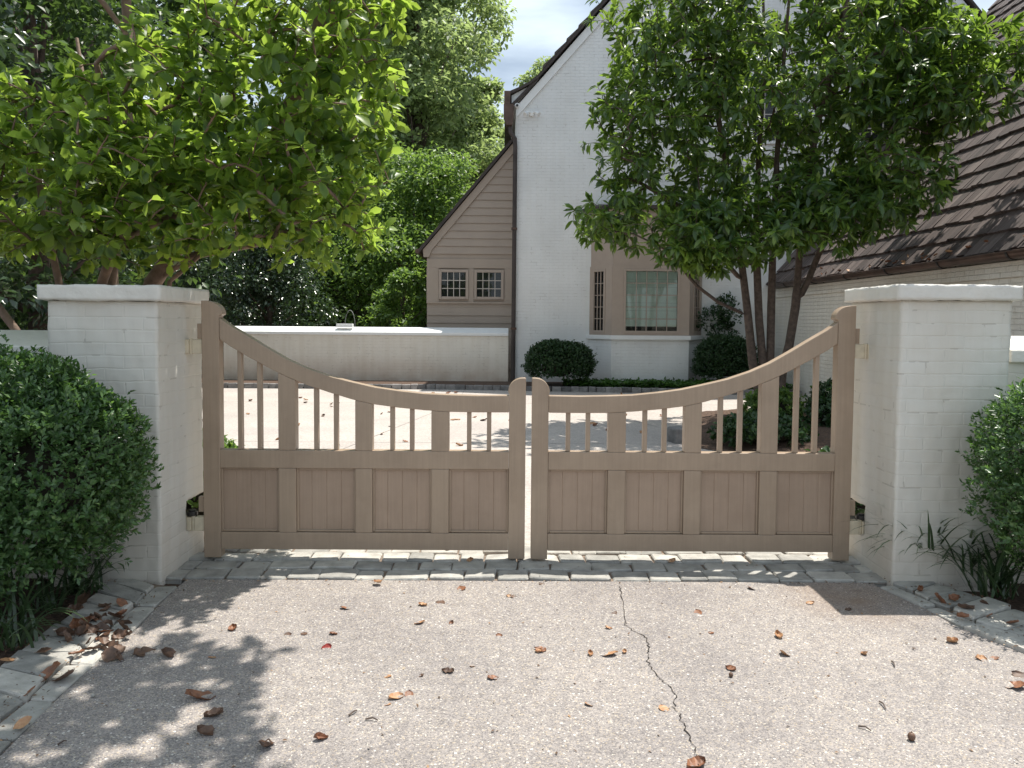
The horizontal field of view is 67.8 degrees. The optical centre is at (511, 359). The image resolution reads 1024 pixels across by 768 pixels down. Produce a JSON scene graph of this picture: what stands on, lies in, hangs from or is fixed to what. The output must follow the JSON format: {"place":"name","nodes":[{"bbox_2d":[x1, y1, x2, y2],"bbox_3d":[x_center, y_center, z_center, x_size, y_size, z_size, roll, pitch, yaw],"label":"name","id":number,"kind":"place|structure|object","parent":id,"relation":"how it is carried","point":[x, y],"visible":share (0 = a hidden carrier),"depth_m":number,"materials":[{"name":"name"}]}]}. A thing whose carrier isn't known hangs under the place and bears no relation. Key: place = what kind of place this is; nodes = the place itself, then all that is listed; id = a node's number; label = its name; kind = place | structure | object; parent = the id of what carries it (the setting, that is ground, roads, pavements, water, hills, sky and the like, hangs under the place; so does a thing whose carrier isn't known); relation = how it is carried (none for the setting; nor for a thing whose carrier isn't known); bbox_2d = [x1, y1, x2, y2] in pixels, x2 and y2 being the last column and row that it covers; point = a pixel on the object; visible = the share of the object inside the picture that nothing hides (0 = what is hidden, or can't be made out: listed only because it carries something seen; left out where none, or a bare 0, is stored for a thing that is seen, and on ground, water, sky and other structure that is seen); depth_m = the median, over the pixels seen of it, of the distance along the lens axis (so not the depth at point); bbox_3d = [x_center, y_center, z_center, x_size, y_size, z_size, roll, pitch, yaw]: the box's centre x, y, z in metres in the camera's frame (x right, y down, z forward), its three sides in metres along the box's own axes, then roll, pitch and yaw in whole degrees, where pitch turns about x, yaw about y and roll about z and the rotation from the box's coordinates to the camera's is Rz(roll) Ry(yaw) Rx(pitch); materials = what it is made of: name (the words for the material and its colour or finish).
{"place":"outdoors","nodes":[
{"label":"outdoors","id":0,"kind":"place"},
{"bbox_2d":[4,0,995,219],"label":"sky","id":1,"kind":"structure","parent":0,"point":[541,27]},
{"bbox_2d":[0,579,1023,767],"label":"driveway","id":2,"kind":"structure","parent":0,"point":[954,710],"depth_m":3.16,"materials":[{"name":"concrete"}]},
{"bbox_2d":[101,646,120,662],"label":"fallen leaf","id":3,"kind":"object","parent":2,"relation":"on","point":[108,654],"visible":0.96,"depth_m":3.35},
{"bbox_2d":[113,650,124,660],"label":"fallen leaf","id":4,"kind":"object","parent":2,"relation":"on","point":[118,655],"visible":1,"depth_m":3.34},
{"bbox_2d":[114,644,125,652],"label":"fallen leaf","id":5,"kind":"object","parent":2,"relation":"on","point":[121,648],"visible":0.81,"depth_m":3.42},
{"bbox_2d":[133,646,154,656],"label":"fallen leaf","id":6,"kind":"object","parent":2,"relation":"on","point":[143,650],"visible":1,"depth_m":3.42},
{"bbox_2d":[161,647,175,656],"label":"fallen leaf","id":7,"kind":"object","parent":2,"relation":"on","point":[168,652],"visible":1,"depth_m":3.37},
{"bbox_2d":[185,689,215,699],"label":"fallen leaf","id":8,"kind":"object","parent":2,"relation":"on","point":[195,693],"visible":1,"depth_m":3.02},
{"bbox_2d":[197,724,214,734],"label":"fallen leaf","id":9,"kind":"object","parent":2,"relation":"on","point":[205,729],"visible":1,"depth_m":2.77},
{"bbox_2d":[203,707,222,716],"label":"fallen leaf","id":10,"kind":"object","parent":2,"relation":"on","point":[214,711],"visible":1,"depth_m":2.88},
{"bbox_2d":[258,738,274,746],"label":"fallen leaf","id":11,"kind":"object","parent":2,"relation":"on","point":[263,743],"visible":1,"depth_m":2.65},
{"bbox_2d":[313,732,328,739],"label":"fallen leaf","id":12,"kind":"object","parent":2,"relation":"on","point":[320,735],"visible":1,"depth_m":2.73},
{"bbox_2d":[388,692,403,698],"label":"fallen leaf","id":13,"kind":"object","parent":2,"relation":"on","point":[394,695],"visible":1,"depth_m":3.04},
{"bbox_2d":[441,667,453,672],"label":"fallen leaf","id":14,"kind":"object","parent":2,"relation":"on","point":[447,669],"visible":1,"depth_m":3.26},
{"bbox_2d":[0,549,1023,767],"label":"leaf crumbs","id":15,"kind":"object","parent":2,"relation":"on","point":[417,705],"visible":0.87,"depth_m":3.65,"materials":[{"name":"plant"}]},
{"bbox_2d":[687,755,705,767],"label":"fallen leaf","id":16,"kind":"object","parent":2,"relation":"on","point":[694,761],"visible":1,"depth_m":2.59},
{"bbox_2d":[774,630,782,638],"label":"fallen leaf","id":17,"kind":"object","parent":2,"relation":"on","point":[778,634],"visible":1,"depth_m":3.65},
{"bbox_2d":[907,731,915,740],"bbox_3d":[1.441,1.358,2.746,0.027,0.035,0.027,0,3,0],"label":"fallen nut","id":18,"kind":"object","parent":2,"relation":"on","point":[911,736],"visible":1,"depth_m":2.74,"materials":[{"name":"brown plant"}]},
{"bbox_2d":[946,636,957,642],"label":"fallen leaf","id":19,"kind":"object","parent":2,"relation":"on","point":[951,639],"visible":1,"depth_m":3.59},
{"bbox_2d":[1006,681,1023,687],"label":"fallen leaf","id":20,"kind":"object","parent":2,"relation":"on","point":[1017,684],"visible":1,"depth_m":3.17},
{"bbox_2d":[1011,670,1023,677],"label":"fallen leaf","id":21,"kind":"object","parent":2,"relation":"on","point":[1015,673],"visible":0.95,"depth_m":3.26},
{"bbox_2d":[0,357,1023,665],"bbox_3d":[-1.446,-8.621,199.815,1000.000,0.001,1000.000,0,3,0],"label":"ground","id":22,"kind":"structure","parent":0,"point":[1016,603],"depth_m":4.10,"materials":[{"name":"soil"}]},
{"bbox_2d":[0,330,53,577],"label":"boundary wall","id":23,"kind":"structure","parent":22,"relation":"on","point":[26,339],"depth_m":4.50,"materials":[{"name":"white paint"}]},
{"bbox_2d":[0,569,87,650],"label":"grass tuft","id":24,"kind":"object","parent":22,"relation":"on","point":[22,624],"visible":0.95,"depth_m":3.47,"materials":[{"name":"plant"}]},
{"bbox_2d":[5,563,88,613],"bbox_3d":[-2.394,1.157,3.897,0.587,0.236,0.486,0,3,0],"label":"grass tuft","id":25,"kind":"object","parent":22,"relation":"on","point":[50,595],"visible":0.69,"depth_m":3.91,"materials":[{"name":"plant"}]},
{"bbox_2d":[0,0,139,329],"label":"dark evergreen","id":26,"kind":"object","parent":22,"relation":"on","point":[19,40],"visible":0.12,"depth_m":10.66,"materials":[{"name":"green plant"}]},
{"bbox_2d":[26,542,131,605],"bbox_3d":[-2.352,1.120,4.149,0.522,0.286,0.603,0,3,-16],"label":"grass tuft","id":27,"kind":"object","parent":22,"relation":"on","point":[94,579],"visible":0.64,"depth_m":4.10,"materials":[{"name":"plant"}]},
{"bbox_2d":[0,334,163,606],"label":"boxwood shrub","id":28,"kind":"object","parent":22,"relation":"on","point":[49,470],"visible":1,"depth_m":3.63,"materials":[{"name":"green plant"}]},
{"bbox_2d":[0,579,176,755],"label":"stone edging","id":29,"kind":"object","parent":22,"relation":"on","point":[22,676],"visible":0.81,"depth_m":3.32,"materials":[{"name":"grey stone"}]},
{"bbox_2d":[13,716,31,728],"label":"fallen leaf","id":30,"kind":"object","parent":29,"relation":"on","point":[22,722],"visible":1,"depth_m":2.76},
{"bbox_2d":[36,647,51,652],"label":"fallen leaf","id":31,"kind":"object","parent":29,"relation":"on","point":[44,650],"visible":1,"depth_m":3.36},
{"bbox_2d":[39,661,60,681],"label":"fallen leaf","id":32,"kind":"object","parent":29,"relation":"on","point":[49,671],"visible":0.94,"depth_m":3.15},
{"bbox_2d":[51,669,74,680],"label":"fallen leaf","id":33,"kind":"object","parent":29,"relation":"on","point":[67,673],"visible":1,"depth_m":3.10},
{"bbox_2d":[55,627,74,635],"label":"fallen leaf","id":34,"kind":"object","parent":29,"relation":"on","point":[59,631],"visible":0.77,"depth_m":3.55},
{"bbox_2d":[63,629,73,641],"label":"fallen leaf","id":35,"kind":"object","parent":29,"relation":"on","point":[68,636],"visible":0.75,"depth_m":3.48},
{"bbox_2d":[66,603,83,613],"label":"fallen leaf","id":36,"kind":"object","parent":29,"relation":"on","point":[77,606],"visible":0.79,"depth_m":3.86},
{"bbox_2d":[69,617,80,628],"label":"fallen leaf","id":37,"kind":"object","parent":29,"relation":"on","point":[72,623],"visible":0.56,"depth_m":3.64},
{"bbox_2d":[72,624,88,635],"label":"fallen leaf","id":38,"kind":"object","parent":29,"relation":"on","point":[82,629],"visible":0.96,"depth_m":3.56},
{"bbox_2d":[73,593,89,604],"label":"fallen leaf","id":39,"kind":"object","parent":29,"relation":"on","point":[82,598],"visible":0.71,"depth_m":3.94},
{"bbox_2d":[74,615,91,627],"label":"fallen leaf","id":40,"kind":"object","parent":29,"relation":"on","point":[88,618],"visible":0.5,"depth_m":3.68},
{"bbox_2d":[86,625,99,633],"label":"fallen leaf","id":41,"kind":"object","parent":29,"relation":"on","point":[93,629],"visible":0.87,"depth_m":3.59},
{"bbox_2d":[98,634,109,645],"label":"fallen leaf","id":42,"kind":"object","parent":29,"relation":"on","point":[104,639],"visible":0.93,"depth_m":3.47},
{"bbox_2d":[97,622,110,629],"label":"fallen leaf","id":43,"kind":"object","parent":29,"relation":"on","point":[101,625],"visible":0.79,"depth_m":3.63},
{"bbox_2d":[104,640,118,646],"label":"fallen leaf","id":44,"kind":"object","parent":29,"relation":"on","point":[110,643],"visible":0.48,"depth_m":3.45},
{"bbox_2d":[111,634,124,639],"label":"fallen leaf","id":45,"kind":"object","parent":29,"relation":"on","point":[118,637],"visible":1,"depth_m":3.50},
{"bbox_2d":[113,629,129,635],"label":"fallen leaf","id":46,"kind":"object","parent":29,"relation":"on","point":[120,631],"visible":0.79,"depth_m":3.57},
{"bbox_2d":[116,598,127,606],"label":"fallen leaf","id":47,"kind":"object","parent":29,"relation":"on","point":[121,602],"visible":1,"depth_m":3.90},
{"bbox_2d":[0,0,178,328],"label":"dark evergreen","id":48,"kind":"object","parent":22,"relation":"on","point":[117,92],"visible":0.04,"depth_m":16.80,"materials":[{"name":"green plant"}]},
{"bbox_2d":[62,548,125,572],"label":"grass tuft","id":49,"kind":"object","parent":22,"relation":"on","point":[102,564],"visible":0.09,"depth_m":4.28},
{"bbox_2d":[0,0,233,328],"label":"dark evergreen","id":50,"kind":"object","parent":22,"relation":"on","point":[169,4],"visible":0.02,"depth_m":25.50,"materials":[{"name":"green plant"}]},
{"bbox_2d":[37,284,208,586],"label":"gate pillar","id":51,"kind":"structure","parent":22,"relation":"on","point":[123,340],"depth_m":4.32,"materials":[{"name":"brick"}]},
{"bbox_2d":[185,300,525,558],"bbox_3d":[-0.972,0.435,4.699,2.110,1.580,0.075,0,3,0],"label":"gate leaf","id":52,"kind":"object","parent":51,"relation":"attached to","point":[287,493],"visible":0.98,"depth_m":4.69,"materials":[{"name":"beige paint"}]},
{"bbox_2d":[0,0,281,329],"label":"dark evergreen","id":53,"kind":"object","parent":22,"relation":"on","point":[33,10],"visible":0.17,"depth_m":12.49,"materials":[{"name":"green plant"}]},
{"bbox_2d":[2,251,335,326],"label":"woodland","id":54,"kind":"object","parent":22,"relation":"on","point":[134,279],"depth_m":63.60,"materials":[{"name":"green plant"}]},
{"bbox_2d":[19,0,352,348],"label":"dark evergreen","id":55,"kind":"object","parent":22,"relation":"on","point":[211,36],"visible":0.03,"depth_m":28.73,"materials":[{"name":"green plant"}]},
{"bbox_2d":[129,228,283,356],"bbox_3d":[-9.318,-2.187,23.662,4.816,5.225,5.152,0,3,0],"label":"holly tree","id":56,"kind":"object","parent":22,"relation":"on","point":[193,273],"visible":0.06,"depth_m":23.09,"materials":[{"name":"green plant"}]},
{"bbox_2d":[0,0,420,329],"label":"magnolia tree","id":57,"kind":"object","parent":22,"relation":"on","point":[128,192],"visible":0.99,"depth_m":4.57,"materials":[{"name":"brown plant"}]},
{"bbox_2d":[192,219,345,352],"bbox_3d":[-7.271,-1.688,21.817,4.490,4.847,3.949,2,3,27],"label":"holly tree","id":58,"kind":"object","parent":22,"relation":"on","point":[261,281],"visible":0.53,"depth_m":21.36,"materials":[{"name":"green plant"}]},
{"bbox_2d":[225,173,378,326],"bbox_3d":[-9.154,-3.751,32.393,9.178,8.878,8.610,0,3,0],"label":"dark evergreen","id":59,"kind":"object","parent":22,"relation":"on","point":[302,314],"visible":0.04,"depth_m":31.50,"materials":[{"name":"green plant"}]},
{"bbox_2d":[217,129,422,326],"bbox_3d":[-6.706,-4.346,28.845,8.475,9.132,7.005,0,3,0],"label":"understory tree","id":60,"kind":"object","parent":22,"relation":"on","point":[365,161],"visible":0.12,"depth_m":28.28,"materials":[{"name":"green plant"}]},
{"bbox_2d":[281,197,421,326],"bbox_3d":[-6.333,-3.077,32.884,6.755,8.833,7.298,1,3,9],"label":"dark evergreen","id":61,"kind":"object","parent":22,"relation":"on","point":[340,279],"visible":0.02,"depth_m":31.31,"materials":[{"name":"green plant"}]},
{"bbox_2d":[224,326,507,381],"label":"courtyard wall","id":62,"kind":"structure","parent":22,"relation":"on","point":[411,354],"depth_m":17.82,"materials":[{"name":"white paint"}]},
{"bbox_2d":[336,324,353,327],"bbox_3d":[-3.933,-0.802,17.935,0.380,0.087,0.160,0,3,0],"label":"stone block","id":63,"kind":"object","parent":62,"relation":"on","point":[346,325],"depth_m":17.86,"materials":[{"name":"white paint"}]},
{"bbox_2d":[260,0,510,282],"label":"tulip tree","id":64,"kind":"object","parent":22,"relation":"on","point":[302,19],"depth_m":42.36,"materials":[{"name":"green plant"}]},
{"bbox_2d":[291,140,481,326],"bbox_3d":[-3.404,-3.483,26.711,8.084,8.123,8.404,0,3,0],"label":"understory tree","id":65,"kind":"object","parent":22,"relation":"on","point":[432,198],"visible":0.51,"depth_m":25.28,"materials":[{"name":"green plant"}]},
{"bbox_2d":[357,266,426,326],"bbox_3d":[-2.941,-1.061,21.405,2.686,3.166,2.310,0,3,0],"label":"young tree","id":66,"kind":"object","parent":22,"relation":"on","point":[404,277],"visible":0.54,"depth_m":21.17,"materials":[{"name":"green plant"}]},
{"bbox_2d":[322,0,492,172],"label":"tulip tree","id":67,"kind":"object","parent":22,"relation":"on","point":[436,73],"depth_m":44.63,"materials":[{"name":"green plant"}]},
{"bbox_2d":[332,0,517,282],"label":"tulip tree","id":68,"kind":"object","parent":22,"relation":"on","point":[457,106],"visible":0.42,"depth_m":33.71,"materials":[{"name":"green plant"}]},
{"bbox_2d":[433,74,504,221],"bbox_3d":[-2.051,-7.586,39.697,6.517,14.363,6.272,0,3,0],"label":"tulip tree","id":69,"kind":"object","parent":22,"relation":"on","point":[488,83],"visible":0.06,"depth_m":38.54,"materials":[{"name":"green plant"}]},
{"bbox_2d":[166,539,886,587],"bbox_3d":[0.094,1.260,4.816,4.320,0.056,0.830,0,3,0],"label":"stone threshold","id":70,"kind":"object","parent":22,"relation":"on","point":[422,565],"visible":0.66,"depth_m":4.62,"materials":[{"name":"grey stone"}]},
{"bbox_2d":[513,55,553,86],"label":"tulip tree","id":71,"kind":"object","parent":22,"relation":"on","point":[527,77],"visible":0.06,"depth_m":58.28,"materials":[{"name":"green plant"}]},
{"bbox_2d":[415,0,1023,396],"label":"house","id":72,"kind":"structure","parent":22,"relation":"on","point":[500,247],"depth_m":17.49,"materials":[{"name":"white paint"}]},
{"bbox_2d":[439,269,467,298],"bbox_3d":[-1.446,-1.865,18.873,0.730,0.738,0.046,0,3,0],"label":"window","id":73,"kind":"structure","parent":72,"relation":"in","point":[453,284],"depth_m":18.88,"materials":[{"name":"beige paint"}]},
{"bbox_2d":[474,270,503,299],"bbox_3d":[-0.572,-1.859,18.879,0.730,0.738,0.046,0,3,0],"label":"window","id":74,"kind":"structure","parent":72,"relation":"in","point":[488,284],"depth_m":18.89,"materials":[{"name":"beige paint"}]},
{"bbox_2d":[523,111,540,116],"bbox_3d":[0.457,-5.631,17.436,0.410,0.153,0.200,0,3,0],"label":"floodlight","id":75,"kind":"object","parent":72,"relation":"attached to","point":[531,113],"visible":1,"depth_m":17.41,"materials":[{"name":"white paint"}]},
{"bbox_2d":[582,204,703,380],"bbox_3d":[3.124,-1.445,17.397,3.030,4.270,0.810,0,3,0],"label":"bay window","id":76,"kind":"structure","parent":72,"relation":"in","point":[643,321],"depth_m":17.22,"materials":[{"name":"white paint"}]},
{"bbox_2d":[696,291,742,376],"bbox_3d":[4.732,-0.513,17.532,1.130,2.160,0.814,0,3,0],"label":"climbing rose","id":77,"kind":"object","parent":72,"relation":"attached to","point":[723,321],"visible":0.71,"depth_m":17.47,"materials":[{"name":"green plant"}]},
{"bbox_2d":[750,71,800,143],"bbox_3d":[6.080,-5.800,17.545,1.190,1.648,0.046,0,3,0],"label":"window","id":78,"kind":"structure","parent":72,"relation":"in","point":[768,112],"depth_m":17.56,"materials":[{"name":"white paint"}]},
{"bbox_2d":[846,81,886,144],"bbox_3d":[8.310,-5.784,17.562,1.190,1.648,0.046,0,3,0],"label":"window","id":79,"kind":"structure","parent":72,"relation":"in","point":[869,133],"depth_m":17.61,"materials":[{"name":"white paint"}]},
{"bbox_2d":[851,485,995,567],"bbox_3d":[2.471,1.024,4.477,1.112,0.518,0.978,0,3,0],"label":"grass tuft","id":80,"kind":"object","parent":22,"relation":"on","point":[930,533],"visible":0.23,"depth_m":4.31,"materials":[{"name":"plant"}]},
{"bbox_2d":[844,284,1022,591],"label":"gate pillar","id":81,"kind":"structure","parent":22,"relation":"on","point":[930,373],"depth_m":4.34,"materials":[{"name":"brick"}]},
{"bbox_2d":[530,306,868,560],"bbox_3d":[1.176,0.451,4.715,2.110,1.580,0.075,0,3,0],"label":"gate leaf","id":82,"kind":"object","parent":81,"relation":"attached to","point":[692,496],"visible":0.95,"depth_m":4.70,"materials":[{"name":"beige paint"}]},
{"bbox_2d":[874,510,1023,585],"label":"grass tuft","id":83,"kind":"object","parent":22,"relation":"on","point":[970,558],"visible":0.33,"depth_m":4.31,"materials":[{"name":"plant"}]},
{"bbox_2d":[880,581,1023,652],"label":"stone edging","id":84,"kind":"object","parent":22,"relation":"on","point":[993,626],"visible":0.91,"depth_m":3.94,"materials":[{"name":"grey stone"}]},
{"bbox_2d":[948,594,959,600],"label":"fallen leaf","id":85,"kind":"object","parent":84,"relation":"on","point":[954,597],"visible":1,"depth_m":4.09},
{"bbox_2d":[957,612,968,616],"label":"fallen leaf","id":86,"kind":"object","parent":84,"relation":"on","point":[961,614],"visible":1,"depth_m":3.82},
{"bbox_2d":[958,603,974,608],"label":"fallen leaf","id":87,"kind":"object","parent":84,"relation":"on","point":[966,606],"visible":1,"depth_m":3.94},
{"bbox_2d":[904,529,1023,601],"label":"grass tuft","id":88,"kind":"object","parent":22,"relation":"on","point":[1005,578],"visible":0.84,"depth_m":4.17,"materials":[{"name":"plant"}]},
{"bbox_2d":[955,377,1023,570],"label":"boxwood shrub","id":89,"kind":"object","parent":22,"relation":"on","point":[1011,408],"visible":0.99,"depth_m":3.96,"materials":[{"name":"green plant"}]},
{"bbox_2d":[1004,336,1023,582],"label":"boundary wall","id":90,"kind":"structure","parent":22,"relation":"on","point":[1016,362],"depth_m":4.45,"materials":[{"name":"white paint"}]},
{"bbox_2d":[202,388,864,538],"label":"courtyard","id":91,"kind":"structure","parent":0,"point":[556,431],"depth_m":10.91,"materials":[{"name":"concrete"}]},
{"bbox_2d":[186,506,203,515],"bbox_3d":[-4.645,1.143,6.133,5.220,0.001,2.200,0,3,0],"label":"planting bed","id":92,"kind":"object","parent":91,"relation":"on","point":[200,513],"depth_m":5.91,"materials":[{"name":"soil"}]},
{"bbox_2d":[186,428,245,508],"bbox_3d":[-2.492,0.854,5.791,1.241,0.639,1.080,0,3,0],"label":"shrub","id":93,"kind":"object","parent":92,"relation":"on","point":[193,502],"visible":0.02,"depth_m":5.63,"materials":[{"name":"green plant"}]},
{"bbox_2d":[224,380,792,390],"bbox_3d":[-0.541,0.613,16.789,12.980,0.105,2.080,0,3,0],"label":"planting bed","id":94,"kind":"object","parent":91,"relation":"on","point":[500,383],"visible":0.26,"depth_m":17.27,"materials":[{"name":"soil"}]},
{"bbox_2d":[521,338,598,380],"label":"round boxwood","id":95,"kind":"object","parent":94,"relation":"on","point":[557,357],"visible":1,"depth_m":16.38,"materials":[{"name":"green plant"}]},
{"bbox_2d":[561,376,792,390],"bbox_3d":[3.528,0.503,16.552,4.890,0.242,1.534,0,3,0],"label":"ground cover","id":96,"kind":"object","parent":94,"relation":"on","point":[651,383],"visible":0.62,"depth_m":16.43,"materials":[{"name":"green plant"}]},
{"bbox_2d":[690,332,758,379],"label":"round boxwood","id":97,"kind":"object","parent":94,"relation":"on","point":[727,356],"visible":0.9,"depth_m":16.42,"materials":[{"name":"green plant"}]},
{"bbox_2d":[224,383,801,395],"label":"kerb","id":98,"kind":"structure","parent":91,"relation":"on","point":[496,387],"depth_m":16.47,"materials":[{"name":"stone"}]},
{"bbox_2d":[701,438,742,450],"bbox_3d":[4.078,0.990,10.593,3.830,0.001,5.000,0,3,0],"label":"mulch bed","id":99,"kind":"object","parent":91,"relation":"on","point":[708,444],"depth_m":9.19,"materials":[{"name":"soil"}]},
{"bbox_2d":[701,408,830,451],"bbox_3d":[4.113,0.937,10.641,3.700,0.153,4.700,0,3,0],"label":"mulch mound","id":100,"kind":"object","parent":99,"relation":"on","point":[823,437],"visible":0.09,"depth_m":9.47,"materials":[{"name":"soil"}]},
{"bbox_2d":[706,409,819,449],"bbox_3d":[3.026,0.823,9.193,1.276,0.437,1.154,0,3,0],"label":"shrub","id":101,"kind":"object","parent":100,"relation":"on","point":[749,430],"visible":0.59,"depth_m":8.96,"materials":[{"name":"green plant"}]},
{"bbox_2d":[743,386,805,417],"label":"shrub","id":102,"kind":"object","parent":100,"relation":"on","point":[785,400],"visible":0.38,"depth_m":10.84,"materials":[{"name":"green plant"}]},
{"bbox_2d":[801,377,831,407],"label":"shrub","id":103,"kind":"object","parent":100,"relation":"on","point":[825,388],"visible":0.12,"depth_m":11.67,"materials":[{"name":"green plant"}]},
{"bbox_2d":[563,0,1023,390],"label":"multi stem tree","id":104,"kind":"object","parent":99,"relation":"on","point":[902,48],"visible":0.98,"depth_m":10.41,"materials":[{"name":"green plant"}]},
{"bbox_2d":[801,395,831,426],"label":"shrub","id":105,"kind":"object","parent":99,"relation":"on","point":[824,409],"visible":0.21,"depth_m":10.39,"materials":[{"name":"green plant"}]},
{"bbox_2d":[803,445,864,514],"bbox_3d":[2.812,0.895,5.920,1.198,0.634,1.095,0,3,0],"label":"shrub","id":106,"kind":"object","parent":91,"relation":"on","point":[826,448],"visible":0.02,"depth_m":5.80,"materials":[{"name":"green plant"}]},
{"bbox_2d":[667,426,681,443],"bbox_3d":[2.082,0.949,9.533,0.200,0.210,0.240,0,3,-18],"label":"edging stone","id":107,"kind":"object","parent":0,"point":[674,434],"visible":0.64,"depth_m":9.45,"materials":[{"name":"stone"}]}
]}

